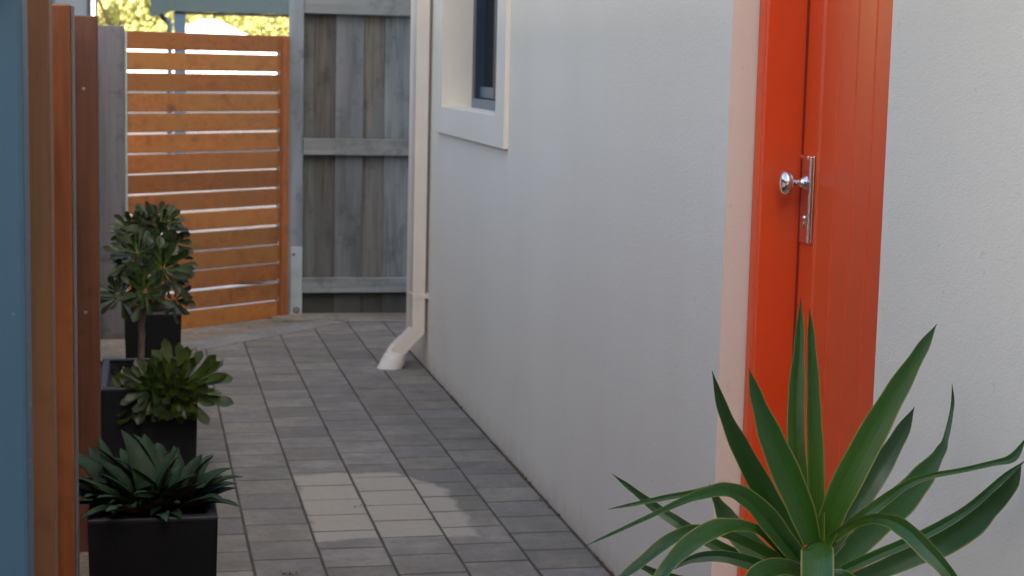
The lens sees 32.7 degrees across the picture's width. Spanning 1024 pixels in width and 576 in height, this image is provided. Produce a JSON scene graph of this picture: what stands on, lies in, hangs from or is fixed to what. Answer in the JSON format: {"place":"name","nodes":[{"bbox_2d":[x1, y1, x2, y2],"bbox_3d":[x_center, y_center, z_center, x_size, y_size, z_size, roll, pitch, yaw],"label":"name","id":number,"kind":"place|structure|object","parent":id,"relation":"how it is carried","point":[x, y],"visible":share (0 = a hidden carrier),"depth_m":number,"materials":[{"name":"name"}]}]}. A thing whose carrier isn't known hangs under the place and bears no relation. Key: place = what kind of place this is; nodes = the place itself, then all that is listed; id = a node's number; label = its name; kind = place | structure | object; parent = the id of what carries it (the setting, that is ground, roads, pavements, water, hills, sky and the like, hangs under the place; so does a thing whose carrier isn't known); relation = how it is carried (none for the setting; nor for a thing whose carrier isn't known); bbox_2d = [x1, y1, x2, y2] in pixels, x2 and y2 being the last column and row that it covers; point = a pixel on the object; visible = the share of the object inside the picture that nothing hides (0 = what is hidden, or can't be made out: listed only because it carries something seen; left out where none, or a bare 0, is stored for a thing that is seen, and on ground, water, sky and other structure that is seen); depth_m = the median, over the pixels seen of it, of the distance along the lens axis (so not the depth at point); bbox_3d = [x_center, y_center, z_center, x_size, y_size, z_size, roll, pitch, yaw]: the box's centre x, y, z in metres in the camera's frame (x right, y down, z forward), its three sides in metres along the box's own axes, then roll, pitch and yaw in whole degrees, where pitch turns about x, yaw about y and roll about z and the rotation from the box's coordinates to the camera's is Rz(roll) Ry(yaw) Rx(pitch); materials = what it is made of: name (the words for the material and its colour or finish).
{"place":"outdoors","nodes":[
{"label":"outdoors","id":0,"kind":"place"},
{"bbox_2d":[80,361,101,575],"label":"sandy ground","id":1,"kind":"structure","parent":0,"point":[84,563],"depth_m":5.07,"materials":[{"name":"beige sand"}]},
{"bbox_2d":[0,0,34,575],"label":"blue panel","id":2,"kind":"object","parent":1,"relation":"on","point":[16,498],"visible":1,"depth_m":2.05,"materials":[{"name":"blue paint"}]},
{"bbox_2d":[27,0,57,575],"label":"fence post","id":3,"kind":"object","parent":1,"relation":"on","point":[41,165],"visible":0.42,"depth_m":2.54,"materials":[{"name":"brown wood"}]},
{"bbox_2d":[52,4,79,575],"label":"fence post","id":4,"kind":"object","parent":1,"relation":"on","point":[63,35],"visible":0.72,"depth_m":3.29,"materials":[{"name":"brown wood"}]},
{"bbox_2d":[75,15,100,551],"bbox_3d":[-1.252,0.007,5.135,0.074,1.598,0.105,0,8,-12],"label":"fence post","id":5,"kind":"object","parent":1,"relation":"on","point":[87,215],"visible":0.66,"depth_m":5.07,"materials":[{"name":"brown wood"}]},
{"bbox_2d":[98,25,127,338],"bbox_3d":[-2.022,-0.481,8.847,0.140,1.682,0.120,0,8,-12],"label":"gate post","id":6,"kind":"object","parent":1,"relation":"on","point":[113,137],"visible":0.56,"depth_m":8.76,"materials":[{"name":"wood"}]},
{"bbox_2d":[124,31,289,328],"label":"slatted gate","id":7,"kind":"structure","parent":6,"relation":"attached to","point":[278,177],"depth_m":9.35,"materials":[{"name":"wood"}]},
{"bbox_2d":[98,0,283,31],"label":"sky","id":8,"kind":"structure","parent":0,"point":[144,23],"depth_m":64.24,"materials":[{"name":"white"}]},
{"bbox_2d":[127,130,275,282],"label":"driveway","id":9,"kind":"structure","parent":0,"point":[207,210],"depth_m":19.38,"materials":[{"name":"grey concrete"}]},
{"bbox_2d":[52,0,97,16],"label":"navy building","id":10,"kind":"structure","parent":9,"relation":"on","point":[82,7],"depth_m":17.28,"materials":[{"name":"paint"}]},
{"bbox_2d":[91,0,94,15],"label":"white pole","id":11,"kind":"object","parent":9,"relation":"on","point":[92,7],"depth_m":17.23,"materials":[{"name":"paint"}]},
{"bbox_2d":[150,0,288,153],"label":"patio shelter","id":12,"kind":"object","parent":9,"relation":"on","point":[265,8],"visible":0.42,"depth_m":24.34,"materials":[{"name":"blue metal"}]},
{"bbox_2d":[127,19,276,113],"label":"white roofed house","id":13,"kind":"structure","parent":0,"point":[209,26],"depth_m":43.15,"materials":[{"name":"paint"}]},
{"bbox_2d":[139,283,405,320],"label":"ground","id":14,"kind":"structure","parent":0,"point":[226,286],"depth_m":11.07,"materials":[{"name":"grey concrete"}]},
{"bbox_2d":[98,0,117,24],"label":"leafy tree","id":15,"kind":"object","parent":14,"relation":"on","point":[99,18],"visible":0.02,"depth_m":50.25,"materials":[{"name":"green plant"}]},
{"bbox_2d":[98,0,206,31],"bbox_3d":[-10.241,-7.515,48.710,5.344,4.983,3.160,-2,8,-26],"label":"leafy tree","id":16,"kind":"object","parent":14,"relation":"on","point":[122,12],"visible":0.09,"depth_m":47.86,"materials":[{"name":"yellow plant"}]},
{"bbox_2d":[158,12,255,26],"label":"leafy tree","id":17,"kind":"object","parent":14,"relation":"on","point":[224,20],"visible":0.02,"depth_m":53.46,"materials":[{"name":"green plant"}]},
{"bbox_2d":[230,22,262,34],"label":"round shrub","id":18,"kind":"object","parent":14,"relation":"on","point":[248,28],"visible":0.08,"depth_m":48.32,"materials":[{"name":"yellow plant"}]},
{"bbox_2d":[229,13,288,34],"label":"leafy tree","id":19,"kind":"object","parent":14,"relation":"on","point":[279,21],"visible":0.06,"depth_m":54.05,"materials":[{"name":"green plant"}]},
{"bbox_2d":[257,22,288,35],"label":"round shrub","id":20,"kind":"object","parent":14,"relation":"on","point":[266,30],"visible":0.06,"depth_m":48.55,"materials":[{"name":"yellow plant"}]},
{"bbox_2d":[276,27,288,35],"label":"round shrub","id":21,"kind":"object","parent":14,"relation":"on","point":[280,33],"visible":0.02,"depth_m":48.95,"materials":[{"name":"yellow plant"}]},
{"bbox_2d":[377,0,1023,575],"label":"rendered house","id":22,"kind":"structure","parent":14,"relation":"on","point":[635,226],"depth_m":4.15,"materials":[{"name":"paint"}]},
{"bbox_2d":[472,0,497,110],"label":"window","id":23,"kind":"structure","parent":22,"relation":"in","point":[484,11],"depth_m":7.62,"materials":[{"name":"blue glass"}]},
{"bbox_2d":[777,0,892,572],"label":"door","id":24,"kind":"structure","parent":22,"relation":"in","point":[841,184],"depth_m":3.76,"materials":[{"name":"orange paint"}]},
{"bbox_2d":[195,321,612,575],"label":"path","id":25,"kind":"structure","parent":0,"point":[334,398],"depth_m":6.11,"materials":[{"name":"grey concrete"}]},
{"bbox_2d":[101,358,197,465],"bbox_3d":[-1.254,0.467,6.013,0.320,0.360,0.582,0,8,-12],"label":"planter box","id":26,"kind":"object","parent":25,"relation":"on","point":[169,434],"visible":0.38,"depth_m":5.73,"materials":[{"name":"plastic"}]},
{"bbox_2d":[100,228,197,359],"bbox_3d":[-1.285,0.057,6.114,0.363,0.541,0.404,0,8,-12],"label":"tree aeonium","id":27,"kind":"object","parent":26,"relation":"on","point":[150,299],"visible":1,"depth_m":6.03,"materials":[{"name":"green plant"}]},
{"bbox_2d":[112,338,233,424],"bbox_3d":[-1.140,0.310,5.762,0.442,0.276,0.299,0,8,-12],"label":"green aeonium","id":28,"kind":"object","parent":26,"relation":"on","point":[140,374],"visible":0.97,"depth_m":5.71,"materials":[{"name":"green plant"}]},
{"bbox_2d":[87,494,217,575],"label":"planter box","id":29,"kind":"object","parent":25,"relation":"on","point":[127,544],"visible":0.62,"depth_m":4.12,"materials":[{"name":"plastic"}]},
{"bbox_2d":[79,435,174,515],"bbox_3d":[-0.982,0.459,4.269,0.392,0.188,0.423,6,9,34],"label":"lance leaf plant","id":30,"kind":"object","parent":29,"relation":"on","point":[92,469],"visible":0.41,"depth_m":4.28,"materials":[{"name":"green plant"}]},
{"bbox_2d":[79,443,222,500],"bbox_3d":[-0.884,0.461,4.340,0.365,0.170,0.365,3,8,15],"label":"lance leaf plant","id":31,"kind":"object","parent":29,"relation":"on","point":[160,448],"visible":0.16,"depth_m":4.27,"materials":[{"name":"green plant"}]},
{"bbox_2d":[79,429,222,521],"bbox_3d":[-0.896,0.461,4.216,0.404,0.202,0.456,0,8,-12],"label":"lance leaf plant","id":32,"kind":"object","parent":29,"relation":"on","point":[136,456],"visible":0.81,"depth_m":4.23,"materials":[{"name":"green plant"}]},
{"bbox_2d":[84,435,242,514],"bbox_3d":[-0.842,0.462,4.281,0.422,0.186,0.346,6,9,33],"label":"lance leaf plant","id":33,"kind":"object","parent":29,"relation":"on","point":[197,465],"visible":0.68,"depth_m":4.29,"materials":[{"name":"green plant"}]},
{"bbox_2d":[124,305,181,357],"bbox_3d":[-1.545,0.269,7.502,0.239,0.360,0.242,0,8,-12],"label":"planter box","id":34,"kind":"object","parent":25,"relation":"on","point":[159,326],"visible":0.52,"depth_m":7.38,"materials":[{"name":"plastic"}]},
{"bbox_2d":[108,201,193,275],"bbox_3d":[-1.539,-0.109,7.422,0.317,0.531,0.294,6,9,32],"label":"tree aeonium","id":35,"kind":"object","parent":34,"relation":"on","point":[148,214],"visible":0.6,"depth_m":7.38,"materials":[{"name":"green plant"}]},
{"bbox_2d":[100,318,303,360],"bbox_3d":[-1.752,0.247,9.024,0.587,0.006,2.373,6,9,34],"label":"sand strip","id":36,"kind":"object","parent":25,"relation":"on","point":[112,348],"visible":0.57,"depth_m":9.18,"materials":[{"name":"grey concrete"}]},
{"bbox_2d":[122,320,348,357],"bbox_3d":[-1.440,0.260,8.949,0.237,0.008,1.807,6,9,32],"label":"path edging","id":37,"kind":"object","parent":36,"relation":"on","point":[213,342],"visible":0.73,"depth_m":9.10,"materials":[{"name":"grey concrete"}]},
{"bbox_2d":[271,312,405,320],"bbox_3d":[-0.511,0.156,9.898,1.701,0.006,0.309,0,8,-12],"label":"fence footing","id":38,"kind":"object","parent":36,"relation":"on","point":[349,316],"visible":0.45,"depth_m":9.78,"materials":[{"name":"grey concrete"}]},
{"bbox_2d":[288,0,410,314],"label":"paling fence","id":39,"kind":"object","parent":38,"relation":"on","point":[349,133],"visible":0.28,"depth_m":9.84,"materials":[{"name":"wood"}]},
{"bbox_2d":[280,497,548,575],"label":"joint weeds","id":40,"kind":"object","parent":25,"relation":"on","point":[361,507],"visible":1,"depth_m":4.92,"materials":[{"name":"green plant"}]},
{"bbox_2d":[421,364,613,575],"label":"joint debris","id":41,"kind":"object","parent":25,"relation":"on","point":[602,564],"visible":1,"depth_m":6.21,"materials":[{"name":"grey plant"}]},
{"bbox_2d":[588,297,1023,575],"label":"sword leaf plant","id":42,"kind":"object","parent":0,"point":[845,524],"visible":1,"depth_m":2.56,"materials":[{"name":"green plant"}]}
]}

